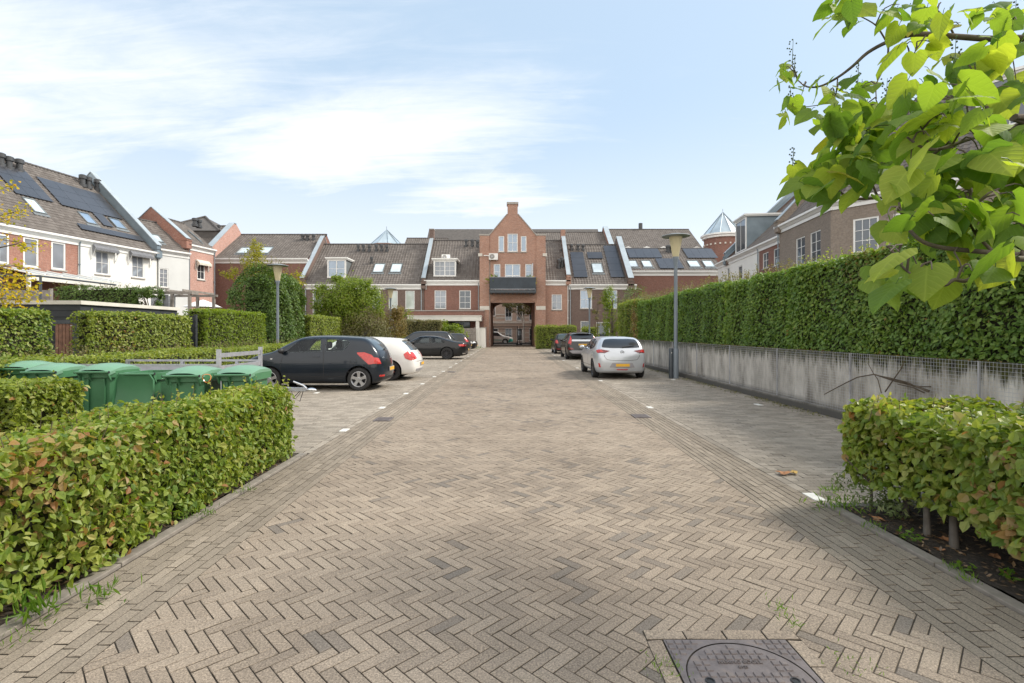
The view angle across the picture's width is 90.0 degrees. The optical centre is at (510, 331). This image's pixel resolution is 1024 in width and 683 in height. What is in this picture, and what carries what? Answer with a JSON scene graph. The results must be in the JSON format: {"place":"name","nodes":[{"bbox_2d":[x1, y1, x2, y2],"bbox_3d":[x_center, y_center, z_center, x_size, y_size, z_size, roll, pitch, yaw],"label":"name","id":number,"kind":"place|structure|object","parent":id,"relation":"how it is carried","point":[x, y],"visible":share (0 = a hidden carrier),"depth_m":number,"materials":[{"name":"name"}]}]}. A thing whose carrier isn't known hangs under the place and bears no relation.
{"place":"outdoors","nodes":[
{"label":"outdoors","id":0,"kind":"place"},
{"bbox_2d":[0,152,81,299],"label":"brick house","id":1,"kind":"structure","parent":0,"point":[43,222],"depth_m":36.46,"materials":[{"name":"white paint"}]},
{"bbox_2d":[0,233,8,265],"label":"window","id":2,"kind":"structure","parent":1,"relation":"in","point":[4,252],"depth_m":33.44,"materials":[{"name":"white glass"}]},
{"bbox_2d":[22,236,40,269],"bbox_3d":[-32.732,-5.353,34.977,0.170,2.108,1.113,0,0,8],"label":"window","id":3,"kind":"structure","parent":1,"relation":"in","point":[31,259],"depth_m":35.06,"materials":[{"name":"white paint"}]},
{"bbox_2d":[21,196,50,217],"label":"roof window","id":4,"kind":"structure","parent":1,"relation":"in","point":[38,210],"depth_m":37.12,"materials":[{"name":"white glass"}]},
{"bbox_2d":[50,241,66,271],"bbox_3d":[-32.461,-5.382,36.799,0.170,2.070,1.142,0,0,8],"label":"window","id":5,"kind":"structure","parent":1,"relation":"in","point":[58,249],"depth_m":36.80,"materials":[{"name":"white glass"}]},
{"bbox_2d":[3,267,122,289],"bbox_3d":[-31.200,-1.338,35.765,2.728,5.875,6.766,0,0,8],"label":"veranda","id":6,"kind":"object","parent":1,"relation":"attached to","point":[69,276],"visible":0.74,"depth_m":35.22,"materials":[{"name":"beige paint"}]},
{"bbox_2d":[13,158,161,304],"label":"rendered house","id":7,"kind":"structure","parent":0,"point":[119,241],"depth_m":42.20,"materials":[{"name":"white paint"}]},
{"bbox_2d":[94,250,110,276],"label":"window","id":8,"kind":"structure","parent":7,"relation":"in","point":[101,257],"depth_m":40.13,"materials":[{"name":"white glass"}]},
{"bbox_2d":[131,256,144,279],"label":"window","id":9,"kind":"structure","parent":7,"relation":"in","point":[137,262],"depth_m":43.32,"materials":[{"name":"white glass"}]},
{"bbox_2d":[181,216,220,238],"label":"hip roof","id":10,"kind":"structure","parent":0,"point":[209,229],"depth_m":59.58,"materials":[{"name":"tile"}]},
{"bbox_2d":[299,229,434,336],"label":"brick house","id":11,"kind":"structure","parent":0,"point":[402,268],"depth_m":55.69,"materials":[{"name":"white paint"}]},
{"bbox_2d":[279,348,481,453],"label":"parking pavement","id":12,"kind":"structure","parent":0,"point":[328,413],"depth_m":11.55,"materials":[{"name":"brick"}]},
{"bbox_2d":[0,360,53,380],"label":"wheeled bin","id":13,"kind":"object","parent":12,"relation":"on","point":[25,365],"visible":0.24,"depth_m":8.70,"materials":[{"name":"green plastic"}]},
{"bbox_2d":[19,363,86,419],"bbox_3d":[-7.317,1.054,8.269,0.554,1.091,0.772,0,0,-5],"label":"wheeled bin","id":14,"kind":"object","parent":12,"relation":"on","point":[65,370],"visible":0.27,"depth_m":8.05,"materials":[{"name":"green plastic"}]},
{"bbox_2d":[73,363,140,415],"bbox_3d":[-6.498,1.054,8.289,0.554,1.091,0.772,0,0,-3],"label":"wheeled bin","id":15,"kind":"object","parent":12,"relation":"on","point":[99,379],"visible":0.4,"depth_m":8.04,"materials":[{"name":"green plastic"}]},
{"bbox_2d":[111,370,171,407],"bbox_3d":[-5.541,1.106,7.801,0.554,0.988,1.002,0,0,-3],"label":"wheeled bin","id":16,"kind":"object","parent":12,"relation":"on","point":[144,386],"visible":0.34,"depth_m":7.60,"materials":[{"name":"green plastic"}]},
{"bbox_2d":[161,365,221,400],"bbox_3d":[-4.678,1.054,7.609,0.554,1.091,0.772,0,0,-3],"label":"wheeled bin","id":17,"kind":"object","parent":12,"relation":"on","point":[184,379],"visible":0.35,"depth_m":7.36,"materials":[{"name":"green plastic"}]},
{"bbox_2d":[80,347,315,399],"bbox_3d":[-6.065,0.965,10.215,4.370,1.270,2.076,0,0,0],"label":"flat trailer","id":18,"kind":"object","parent":12,"relation":"on","point":[218,360],"visible":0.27,"depth_m":10.55,"materials":[{"name":"silver metal"}]},
{"bbox_2d":[213,365,271,388],"bbox_3d":[-4.038,1.054,7.769,0.554,1.091,0.772,0,0,-3],"label":"wheeled bin","id":19,"kind":"object","parent":12,"relation":"on","point":[227,376],"visible":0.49,"depth_m":7.52,"materials":[{"name":"green plastic"}]},
{"bbox_2d":[248,331,393,390],"bbox_3d":[-5.373,0.785,14.660,3.989,1.630,2.010,0,0,0],"label":"parked car","id":20,"kind":"object","parent":12,"relation":"on","point":[360,363],"visible":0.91,"depth_m":13.86,"materials":[{"name":"grey paint"}]},
{"bbox_2d":[328,336,423,380],"bbox_3d":[-5.250,0.874,17.500,4.517,1.453,2.080,0,0,0],"label":"parked car","id":21,"kind":"object","parent":12,"relation":"on","point":[406,356],"visible":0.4,"depth_m":16.77,"materials":[{"name":"white paint"}]},
{"bbox_2d":[403,330,454,341],"bbox_3d":[-6.020,0.759,34.400,4.893,1.683,2.170,0,0,0],"label":"parked car","id":22,"kind":"object","parent":12,"relation":"on","point":[443,333],"visible":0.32,"depth_m":33.66,"materials":[{"name":"paint"}]},
{"bbox_2d":[392,315,482,346],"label":"garden canopy","id":23,"kind":"object","parent":12,"relation":"on","point":[477,319],"visible":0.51,"depth_m":49.50,"materials":[{"name":"beige paint"}]},
{"bbox_2d":[409,335,468,358],"bbox_3d":[-4.915,0.912,30.200,4.936,1.377,2.150,0,0,0],"label":"parked car","id":24,"kind":"object","parent":12,"relation":"on","point":[445,348],"visible":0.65,"depth_m":29.33,"materials":[{"name":"black paint"}]},
{"bbox_2d":[407,310,484,340],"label":"garden annex","id":25,"kind":"object","parent":12,"relation":"on","point":[453,312],"visible":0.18,"depth_m":53.00,"materials":[{"name":"concrete"}]},
{"bbox_2d":[372,226,399,242],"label":"glass pyramid","id":26,"kind":"object","parent":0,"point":[386,236],"visible":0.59,"depth_m":66.93,"materials":[{"name":"clear glass"}]},
{"bbox_2d":[0,0,1023,247],"label":"sky","id":27,"kind":"structure","parent":0,"point":[347,121],"materials":[{"name":"blue"}]},
{"bbox_2d":[0,344,1023,682],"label":"road","id":28,"kind":"structure","parent":0,"point":[557,456],"depth_m":3.41,"materials":[{"name":"brick"}]},
{"bbox_2d":[0,454,296,624],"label":"soil bed","id":29,"kind":"object","parent":28,"relation":"on","point":[7,607],"visible":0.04,"depth_m":3.39,"materials":[{"name":"brown soil"}]},
{"bbox_2d":[0,370,89,438],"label":"clipped hedge","id":30,"kind":"object","parent":29,"relation":"on","point":[24,399],"visible":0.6,"depth_m":6.03,"materials":[{"name":"green plant"}]},
{"bbox_2d":[0,375,299,610],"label":"clipped hedge","id":31,"kind":"object","parent":29,"relation":"on","point":[93,484],"visible":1,"depth_m":3.66,"materials":[{"name":"green plant"}]},
{"bbox_2d":[0,410,380,640],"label":"curb","id":32,"kind":"structure","parent":28,"relation":"on","point":[140,555],"depth_m":3.60,"materials":[{"name":"grey concrete"}]},
{"bbox_2d":[0,347,489,682],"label":"gutter","id":33,"kind":"object","parent":28,"relation":"on","point":[78,621],"visible":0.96,"depth_m":3.43,"materials":[{"name":"brick"}]},
{"bbox_2d":[65,573,141,609],"bbox_3d":[-2.426,1.547,3.047,0.369,0.159,0.366,0,0,0],"label":"weed","id":34,"kind":"object","parent":33,"relation":"on","point":[98,590],"visible":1,"depth_m":3.05,"materials":[{"name":"green plant"}]},
{"bbox_2d":[643,630,841,682],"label":"road edging","id":35,"kind":"object","parent":28,"relation":"on","point":[804,652],"visible":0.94,"depth_m":2.66,"materials":[{"name":"concrete"}]},
{"bbox_2d":[664,640,822,682],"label":"manhole cover","id":36,"kind":"object","parent":28,"relation":"on","point":[726,663],"visible":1,"depth_m":2.47,"materials":[{"name":"metal"}]},
{"bbox_2d":[532,346,1023,682],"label":"gutter","id":37,"kind":"object","parent":28,"relation":"on","point":[1003,636],"visible":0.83,"depth_m":3.62,"materials":[{"name":"brick"}]},
{"bbox_2d":[842,505,1023,601],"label":"soil bed","id":38,"kind":"object","parent":28,"relation":"on","point":[976,560],"visible":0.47,"depth_m":3.75,"materials":[{"name":"black soil"}]},
{"bbox_2d":[0,455,1023,615],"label":"leaf litter","id":39,"kind":"object","parent":38,"relation":"on","point":[1012,561],"visible":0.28,"depth_m":3.74,"materials":[{"name":"brown plant"}]},
{"bbox_2d":[837,392,1023,560],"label":"clipped hedge","id":40,"kind":"object","parent":38,"relation":"on","point":[962,456],"visible":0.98,"depth_m":3.81,"materials":[{"name":"green plant"}]},
{"bbox_2d":[1,456,1023,624],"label":"ground","id":41,"kind":"structure","parent":0,"point":[1004,592],"depth_m":3.92,"materials":[{"name":"brown soil"}]},
{"bbox_2d":[0,306,55,363],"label":"garden hedge","id":42,"kind":"object","parent":41,"relation":"on","point":[20,328],"visible":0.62,"depth_m":11.29,"materials":[{"name":"green plant"}]},
{"bbox_2d":[3,288,52,299],"bbox_3d":[-19.600,-0.025,19.660,4.000,3.250,0.120,0,0,0],"label":"board fence","id":43,"kind":"object","parent":41,"relation":"on","point":[49,292],"visible":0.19,"depth_m":19.60,"materials":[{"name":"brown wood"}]},
{"bbox_2d":[0,274,115,299],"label":"metal pergola","id":44,"kind":"object","parent":41,"relation":"on","point":[40,285],"visible":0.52,"depth_m":15.71,"materials":[{"name":"grey metal"}]},
{"bbox_2d":[0,300,179,356],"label":"garden shed","id":45,"kind":"structure","parent":41,"relation":"on","point":[61,312],"depth_m":13.40,"materials":[{"name":"wood"}]},
{"bbox_2d":[52,319,80,356],"bbox_3d":[-11.590,0.640,13.353,0.720,1.920,0.090,0,0,0],"label":"door","id":46,"kind":"structure","parent":45,"relation":"in","point":[63,336],"depth_m":13.37,"materials":[{"name":"wood"}]},
{"bbox_2d":[53,282,142,304],"bbox_3d":[-19.484,-0.365,24.242,3.993,4.019,0.936,0,0,0],"label":"ivy trellis","id":47,"kind":"object","parent":41,"relation":"on","point":[118,294],"visible":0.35,"depth_m":24.08,"materials":[{"name":"green plant"}]},
{"bbox_2d":[66,308,192,360],"bbox_3d":[-10.863,0.506,15.012,0.760,2.256,4.293,0,0,0],"label":"garden hedge","id":48,"kind":"object","parent":41,"relation":"on","point":[103,329],"visible":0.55,"depth_m":14.29,"materials":[{"name":"green plant"}]},
{"bbox_2d":[128,285,164,305],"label":"ivy arch","id":49,"kind":"structure","parent":41,"relation":"on","point":[144,292],"depth_m":24.16,"materials":[{"name":"green plant"}]},
{"bbox_2d":[137,218,190,315],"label":"rendered house","id":50,"kind":"structure","parent":41,"relation":"on","point":[173,268],"depth_m":46.91,"materials":[{"name":"white paint"}]},
{"bbox_2d":[139,206,216,308],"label":"brick house","id":51,"kind":"structure","parent":41,"relation":"on","point":[201,261],"depth_m":49.78,"materials":[{"name":"white paint"}]},
{"bbox_2d":[150,289,217,310],"bbox_3d":[-16.425,-0.208,25.650,2.350,3.617,2.500,0,0,0],"label":"pergola","id":52,"kind":"object","parent":41,"relation":"on","point":[185,291],"visible":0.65,"depth_m":25.04,"materials":[{"name":"white wood"}]},
{"bbox_2d":[184,314,197,351],"bbox_3d":[-11.700,0.500,17.960,1.400,2.200,0.120,0,0,0],"label":"board fence","id":53,"kind":"object","parent":41,"relation":"on","point":[194,330],"visible":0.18,"depth_m":17.90,"materials":[{"name":"black wood"}]},
{"bbox_2d":[0,336,389,363],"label":"shrub border","id":54,"kind":"object","parent":41,"relation":"on","point":[243,341],"visible":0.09,"depth_m":13.55,"materials":[{"name":"green plant"}]},
{"bbox_2d":[182,307,266,347],"bbox_3d":[-11.153,0.346,20.355,1.076,2.583,4.658,0,0,0],"label":"garden hedge","id":55,"kind":"object","parent":41,"relation":"on","point":[221,326],"visible":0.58,"depth_m":19.65,"materials":[{"name":"green plant"}]},
{"bbox_2d":[218,237,306,287],"bbox_3d":[-14.946,-2.023,30.989,5.180,7.349,1.691,0,0,0],"label":"golden tree","id":56,"kind":"object","parent":41,"relation":"on","point":[256,256],"visible":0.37,"depth_m":30.81,"materials":[{"name":"green plant"}]},
{"bbox_2d":[225,255,306,346],"bbox_3d":[-12.272,-1.055,26.591,2.787,5.448,4.529,0,0,0],"label":"ivy mass","id":57,"kind":"object","parent":41,"relation":"on","point":[259,294],"visible":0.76,"depth_m":25.15,"materials":[{"name":"green plant"}]},
{"bbox_2d":[215,234,329,338],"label":"brick house","id":58,"kind":"structure","parent":41,"relation":"on","point":[293,251],"depth_m":56.89,"materials":[{"name":"red brick"}]},
{"bbox_2d":[209,223,240,256],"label":"gable wall","id":59,"kind":"structure","parent":58,"relation":"attached to","point":[225,236],"depth_m":58.22,"materials":[{"name":"pink brick"}]},
{"bbox_2d":[267,264,287,342],"bbox_3d":[-10.900,-0.790,24.000,0.950,4.780,0.950,0,0,0],"label":"street lamp","id":60,"kind":"object","parent":41,"relation":"on","point":[277,269],"visible":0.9,"depth_m":23.94,"materials":[{"name":"metal"}]},
{"bbox_2d":[294,314,342,340],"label":"garden hedge","id":61,"kind":"object","parent":41,"relation":"on","point":[317,324],"visible":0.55,"depth_m":30.04,"materials":[{"name":"green plant"}]},
{"bbox_2d":[309,270,388,333],"bbox_3d":[-11.112,-1.378,35.203,5.589,6.061,4.365,0,0,0],"label":"lime green tree","id":62,"kind":"object","parent":41,"relation":"on","point":[350,295],"visible":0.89,"depth_m":34.68,"materials":[{"name":"green plant"}]},
{"bbox_2d":[340,303,398,336],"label":"twiggy shrub","id":63,"kind":"object","parent":41,"relation":"on","point":[379,331],"visible":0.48,"depth_m":33.94,"materials":[{"name":"green plant"}]},
{"bbox_2d":[376,305,410,338],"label":"twiggy shrub","id":64,"kind":"object","parent":41,"relation":"on","point":[396,313],"visible":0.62,"depth_m":36.11,"materials":[{"name":"brown plant"}]},
{"bbox_2d":[395,319,442,336],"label":"garden hedge","id":65,"kind":"object","parent":41,"relation":"on","point":[422,325],"visible":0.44,"depth_m":44.28,"materials":[{"name":"green plant"}]},
{"bbox_2d":[424,239,479,309],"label":"brick house","id":66,"kind":"structure","parent":41,"relation":"on","point":[453,282],"depth_m":54.35,"materials":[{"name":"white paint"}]},
{"bbox_2d":[434,290,446,309],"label":"window","id":67,"kind":"structure","parent":66,"relation":"in","point":[440,295],"depth_m":54.08,"materials":[{"name":"white glass"}]},
{"bbox_2d":[459,290,470,309],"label":"window","id":68,"kind":"structure","parent":66,"relation":"in","point":[464,295],"depth_m":54.08,"materials":[{"name":"white glass"}]},
{"bbox_2d":[0,453,1023,639],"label":"kerb","id":69,"kind":"structure","parent":41,"relation":"on","point":[1011,603],"depth_m":3.61,"materials":[{"name":"concrete"}]},
{"bbox_2d":[0,574,81,624],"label":"weed","id":70,"kind":"object","parent":69,"relation":"on","point":[32,604],"visible":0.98,"depth_m":2.86,"materials":[{"name":"green plant"}]},
{"bbox_2d":[478,202,546,346],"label":"gate house","id":71,"kind":"structure","parent":41,"relation":"on","point":[515,241],"depth_m":53.30,"materials":[{"name":"red brick"}]},
{"bbox_2d":[493,324,531,344],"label":"driveway gate","id":72,"kind":"structure","parent":71,"relation":"attached to","point":[505,326],"depth_m":61.38,"materials":[{"name":"black metal"}]},
{"bbox_2d":[507,234,517,252],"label":"window","id":73,"kind":"structure","parent":71,"relation":"in","point":[512,239],"depth_m":53.38,"materials":[{"name":"white glass"}]},
{"bbox_2d":[505,264,519,276],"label":"balcony door","id":74,"kind":"structure","parent":71,"relation":"in","point":[511,270],"depth_m":53.38,"materials":[{"name":"white paint"}]},
{"bbox_2d":[534,323,576,348],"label":"garden hedge","id":75,"kind":"object","parent":41,"relation":"on","point":[544,334],"visible":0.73,"depth_m":46.62,"materials":[{"name":"green plant"}]},
{"bbox_2d":[546,230,571,326],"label":"brick house","id":76,"kind":"structure","parent":41,"relation":"on","point":[558,278],"depth_m":54.08,"materials":[{"name":"red brick"}]},
{"bbox_2d":[566,236,636,336],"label":"brick house","id":77,"kind":"structure","parent":41,"relation":"on","point":[599,267],"depth_m":54.65,"materials":[{"name":"brown brick"}]},
{"bbox_2d":[625,245,717,298],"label":"brick house","id":78,"kind":"structure","parent":41,"relation":"on","point":[652,270],"depth_m":56.41,"materials":[{"name":"red brick"}]},
{"bbox_2d":[609,223,701,247],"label":"terrace roof","id":79,"kind":"structure","parent":78,"relation":"on","point":[640,237],"depth_m":73.79,"materials":[{"name":"brown tile"}]},
{"bbox_2d":[722,192,794,281],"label":"rendered house","id":80,"kind":"structure","parent":41,"relation":"on","point":[741,253],"depth_m":46.47,"materials":[{"name":"white paint"}]},
{"bbox_2d":[755,231,776,278],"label":"brick house","id":81,"kind":"structure","parent":41,"relation":"on","point":[767,248],"depth_m":40.57,"materials":[{"name":"white brick"}]},
{"bbox_2d":[639,340,1023,419],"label":"concrete wall","id":82,"kind":"structure","parent":41,"relation":"on","point":[996,368],"depth_m":9.76,"materials":[{"name":"grey concrete"}]},
{"bbox_2d":[594,336,1007,362],"bbox_3d":[6.199,0.384,22.508,0.313,0.104,43.013,0,0,0],"label":"moss","id":83,"kind":"object","parent":82,"relation":"on","point":[834,351],"visible":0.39,"depth_m":10.11,"materials":[{"name":"green plant"}]},
{"bbox_2d":[824,360,930,394],"bbox_3d":[6.005,0.820,8.539,0.066,0.763,2.447,0,0,0],"label":"creeper stem","id":84,"kind":"object","parent":82,"relation":"hanging from","point":[905,382],"visible":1,"depth_m":7.95,"materials":[{"name":"brown plant"}]},
{"bbox_2d":[826,440,934,519],"bbox_3d":[3.235,1.287,4.472,0.556,0.729,0.858,0,0,0],"label":"weedy clump","id":85,"kind":"object","parent":41,"relation":"on","point":[889,504],"visible":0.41,"depth_m":4.40,"materials":[{"name":"green plant"}]},
{"bbox_2d":[828,65,1023,262],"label":"brick house","id":86,"kind":"structure","parent":41,"relation":"on","point":[852,224],"depth_m":29.11,"materials":[{"name":"brown brick"}]},
{"bbox_2d":[853,216,878,252],"bbox_3d":[20.086,-5.450,28.918,0.070,1.955,1.263,0,0,-37],"label":"window","id":87,"kind":"structure","parent":86,"relation":"in","point":[861,231],"depth_m":29.03,"materials":[{"name":"white paint"}]},
{"bbox_2d":[428,229,597,341],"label":"town house","id":88,"kind":"structure","parent":0,"point":[502,316],"depth_m":78.08,"materials":[{"name":"brown brick"}]},
{"bbox_2d":[535,226,613,243],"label":"terrace roof","id":89,"kind":"structure","parent":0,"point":[604,236],"depth_m":74.55,"materials":[{"name":"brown tile"}]},
{"bbox_2d":[543,349,932,504],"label":"parking pavement","id":90,"kind":"structure","parent":0,"point":[770,438],"depth_m":8.63,"materials":[{"name":"brick"}]},
{"bbox_2d":[559,332,594,358],"bbox_3d":[4.100,0.805,31.095,2.130,1.590,4.619,0,0,0],"label":"parked car","id":91,"kind":"object","parent":90,"relation":"on","point":[572,342],"visible":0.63,"depth_m":29.12,"materials":[{"name":"paint"}]},
{"bbox_2d":[579,336,644,376],"bbox_3d":[3.730,0.873,19.187,2.085,1.455,4.344,0,0,0],"label":"parked car","id":92,"kind":"object","parent":90,"relation":"on","point":[613,355],"visible":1,"depth_m":17.22,"materials":[{"name":"silver metal"}]},
{"bbox_2d":[662,233,689,378],"bbox_3d":[5.650,-0.865,17.500,0.950,4.970,0.950,0,0,0],"label":"street lamp","id":93,"kind":"object","parent":90,"relation":"on","point":[675,239],"visible":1,"depth_m":17.44,"materials":[{"name":"metal"}]},
{"bbox_2d":[638,340,1023,410],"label":"wire fence","id":94,"kind":"object","parent":90,"relation":"on","point":[979,377],"visible":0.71,"depth_m":9.90,"materials":[{"name":"grey metal"}]},
{"bbox_2d":[799,490,870,515],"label":"weed","id":95,"kind":"object","parent":90,"relation":"on","point":[829,499],"visible":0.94,"depth_m":4.59,"materials":[{"name":"green plant"}]},
{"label":"terrace","id":96,"kind":"structure","parent":0,"visible":0},
{"bbox_2d":[600,285,618,335],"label":"ivy column","id":97,"kind":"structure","parent":96,"relation":"on","point":[608,304],"depth_m":35.91,"materials":[{"name":"green plant"}]},
{"bbox_2d":[616,291,651,338],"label":"terrace hedge","id":98,"kind":"object","parent":96,"relation":"on","point":[627,319],"visible":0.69,"depth_m":30.53,"materials":[{"name":"green plant"}]},
{"bbox_2d":[636,270,755,344],"bbox_3d":[7.520,-0.788,22.508,1.370,2.646,11.516,0,0,0],"label":"terrace hedge","id":99,"kind":"object","parent":96,"relation":"on","point":[701,314],"visible":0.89,"depth_m":20.34,"materials":[{"name":"green plant"}]},
{"bbox_2d":[722,257,820,348],"bbox_3d":[7.311,-0.692,14.331,1.356,2.425,4.134,0,0,0],"label":"terrace hedge","id":100,"kind":"object","parent":96,"relation":"on","point":[756,306],"visible":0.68,"depth_m":14.11,"materials":[{"name":"green plant"}]},
{"bbox_2d":[773,152,840,271],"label":"brick house","id":101,"kind":"structure","parent":96,"relation":"on","point":[803,228],"depth_m":34.08,"materials":[{"name":"brown brick"}]},
{"bbox_2d":[796,236,804,264],"bbox_3d":[19.415,-5.342,34.178,0.070,1.870,1.311,0,0,6],"label":"window","id":102,"kind":"structure","parent":101,"relation":"in","point":[800,242],"depth_m":34.33,"materials":[{"name":"white glass"}]},
{"bbox_2d":[811,229,820,261],"bbox_3d":[19.209,-5.337,32.149,0.070,1.908,1.343,0,0,6],"label":"window","id":103,"kind":"structure","parent":101,"relation":"in","point":[815,236],"depth_m":32.19,"materials":[{"name":"white glass"}]},
{"bbox_2d":[769,0,1023,314],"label":"broad leaved tree","id":104,"kind":"object","parent":96,"relation":"on","point":[923,196],"visible":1,"depth_m":3.29,"materials":[{"name":"green plant"}]},
{"bbox_2d":[784,219,1023,362],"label":"terrace hedge","id":105,"kind":"object","parent":96,"relation":"on","point":[830,311],"visible":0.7,"depth_m":8.53,"materials":[{"name":"green plant"}]},
{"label":"soil bed","id":106,"kind":"structure","parent":0,"visible":0},
{"bbox_2d":[0,336,405,378],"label":"hedge","id":107,"kind":"object","parent":106,"relation":"on","point":[207,352],"visible":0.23,"depth_m":12.72,"materials":[{"name":"green plant"}]},
{"label":"street","id":108,"kind":"structure","parent":0,"visible":0},
{"bbox_2d":[500,303,530,342],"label":"street tree","id":109,"kind":"object","parent":108,"relation":"on","point":[515,305],"visible":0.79,"depth_m":70.87,"materials":[{"name":"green plant"}]},
{"bbox_2d":[700,209,734,261],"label":"turret","id":110,"kind":"object","parent":108,"relation":"on","point":[718,237],"visible":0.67,"depth_m":66.25,"materials":[{"name":"brick"}]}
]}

